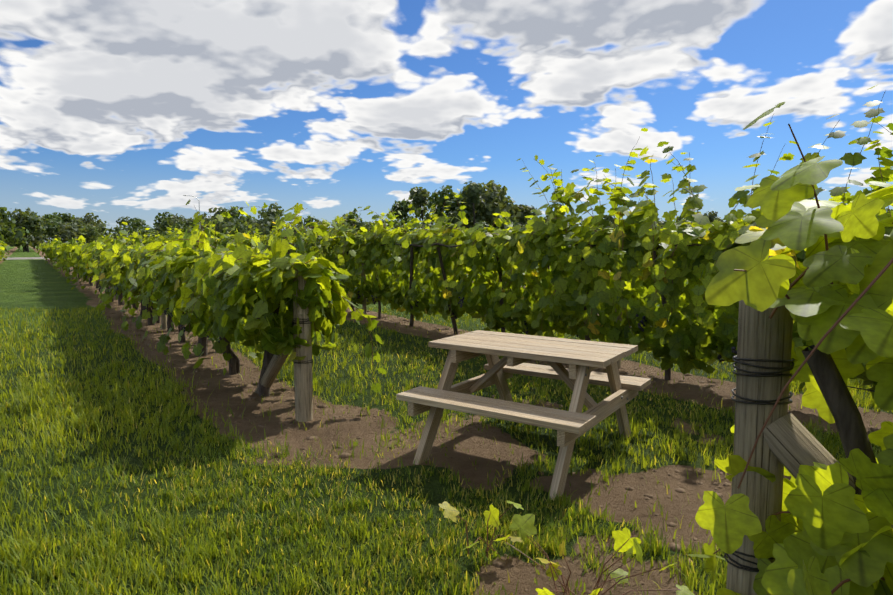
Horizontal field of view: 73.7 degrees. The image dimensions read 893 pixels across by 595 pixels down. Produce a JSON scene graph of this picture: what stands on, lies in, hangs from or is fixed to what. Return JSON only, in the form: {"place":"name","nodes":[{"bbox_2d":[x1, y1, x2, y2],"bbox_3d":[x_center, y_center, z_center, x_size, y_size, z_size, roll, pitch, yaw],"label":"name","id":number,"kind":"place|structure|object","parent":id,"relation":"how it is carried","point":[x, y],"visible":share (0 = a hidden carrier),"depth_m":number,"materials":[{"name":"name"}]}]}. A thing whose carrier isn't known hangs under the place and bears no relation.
{"place":"outdoors","nodes":[
{"label":"outdoors","id":0,"kind":"place"},
{"bbox_2d":[2,257,48,259],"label":"road","id":1,"kind":"structure","parent":0,"point":[25,258],"depth_m":53.08,"materials":[{"name":"grey asphalt"}]},
{"bbox_2d":[0,243,892,594],"bbox_3d":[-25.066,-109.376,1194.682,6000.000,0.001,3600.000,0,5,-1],"label":"ground","id":2,"kind":"structure","parent":0,"point":[30,283],"depth_m":4.09,"materials":[{"name":"brown soil"}]},
{"bbox_2d":[161,309,166,329],"bbox_3d":[-4.718,-0.077,9.900,0.104,1.315,0.123,0,5,-1],"label":"line post","id":3,"kind":"object","parent":2,"relation":"on","point":[164,322],"visible":0.06,"depth_m":9.90,"materials":[{"name":"grey wood"}]},
{"bbox_2d":[183,195,200,228],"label":"street light","id":4,"kind":"object","parent":2,"relation":"on","point":[199,208],"visible":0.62,"depth_m":103.02,"materials":[{"name":"silver metal"}]},
{"bbox_2d":[255,263,312,421],"bbox_3d":[-1.506,0.380,5.287,0.160,1.404,1.315,-4,7,-36],"label":"end post row","id":5,"kind":"object","parent":2,"relation":"on","point":[303,379],"visible":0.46,"depth_m":4.79,"materials":[{"name":"grey wood"}]},
{"bbox_2d":[361,245,366,314],"bbox_3d":[-1.651,-0.373,11.837,0.108,1.546,0.100,0,5,-1],"label":"line post","id":6,"kind":"object","parent":2,"relation":"on","point":[364,300],"visible":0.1,"depth_m":11.84,"materials":[{"name":"brown wood"}]},
{"bbox_2d":[0,167,892,313],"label":"vine leaves","id":7,"kind":"object","parent":2,"relation":"on","point":[70,253],"visible":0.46,"depth_m":18.27,"materials":[{"name":"green plant"}]},
{"bbox_2d":[0,180,892,251],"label":"trees","id":8,"kind":"object","parent":2,"relation":"on","point":[493,194],"materials":[{"name":"green plant"}]},
{"bbox_2d":[63,243,876,494],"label":"grapevine trunks","id":9,"kind":"object","parent":2,"relation":"on","point":[844,410],"visible":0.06,"depth_m":1.33,"materials":[{"name":"brown wood"}]},
{"bbox_2d":[84,90,892,594],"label":"vine shoots","id":10,"kind":"object","parent":9,"relation":"attached to","point":[792,284],"visible":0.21,"depth_m":2.65,"materials":[{"name":"green plant"}]},
{"bbox_2d":[114,286,736,365],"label":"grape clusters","id":11,"kind":"object","parent":10,"relation":"hanging from","point":[733,349],"visible":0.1,"depth_m":7.76,"materials":[{"name":"food"}]},
{"bbox_2d":[80,84,892,594],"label":"vine leaves","id":12,"kind":"object","parent":2,"relation":"on","point":[828,532],"visible":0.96,"depth_m":5.11,"materials":[{"name":"green plant"}]},
{"bbox_2d":[105,309,879,593],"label":"soil clods","id":13,"kind":"object","parent":2,"relation":"on","point":[498,562],"visible":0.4,"depth_m":4.39,"materials":[{"name":"brown soil"}]},
{"bbox_2d":[396,330,650,499],"bbox_3d":[0.587,0.690,4.164,1.276,0.746,1.402,4,6,34],"label":"picnic table","id":14,"kind":"object","parent":2,"relation":"on","point":[584,359],"visible":1,"depth_m":3.94,"materials":[{"name":"brown wood"}]},
{"bbox_2d":[614,277,622,368],"bbox_3d":[1.972,0.099,6.797,0.104,1.538,0.122,0,5,-1],"label":"line post","id":15,"kind":"object","parent":2,"relation":"on","point":[619,317],"visible":0.04,"depth_m":6.80,"materials":[{"name":"brown wood"}]},
{"bbox_2d":[724,256,892,594],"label":"end post","id":16,"kind":"object","parent":2,"relation":"on","point":[790,443],"visible":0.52,"depth_m":1.47,"materials":[{"name":"grey wood"}]},
{"bbox_2d":[270,271,874,391],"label":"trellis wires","id":17,"kind":"object","parent":16,"relation":"attached to","point":[790,375],"visible":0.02,"depth_m":1.35,"materials":[{"name":"grey metal"}]},
{"bbox_2d":[0,305,892,594],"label":"grass","id":18,"kind":"structure","parent":0,"point":[24,551],"depth_m":3.42,"materials":[{"name":"green plant"}]},
{"bbox_2d":[0,0,892,241],"label":"sky","id":19,"kind":"structure","parent":0,"point":[111,110],"materials":[{"name":"blue"}]}
]}

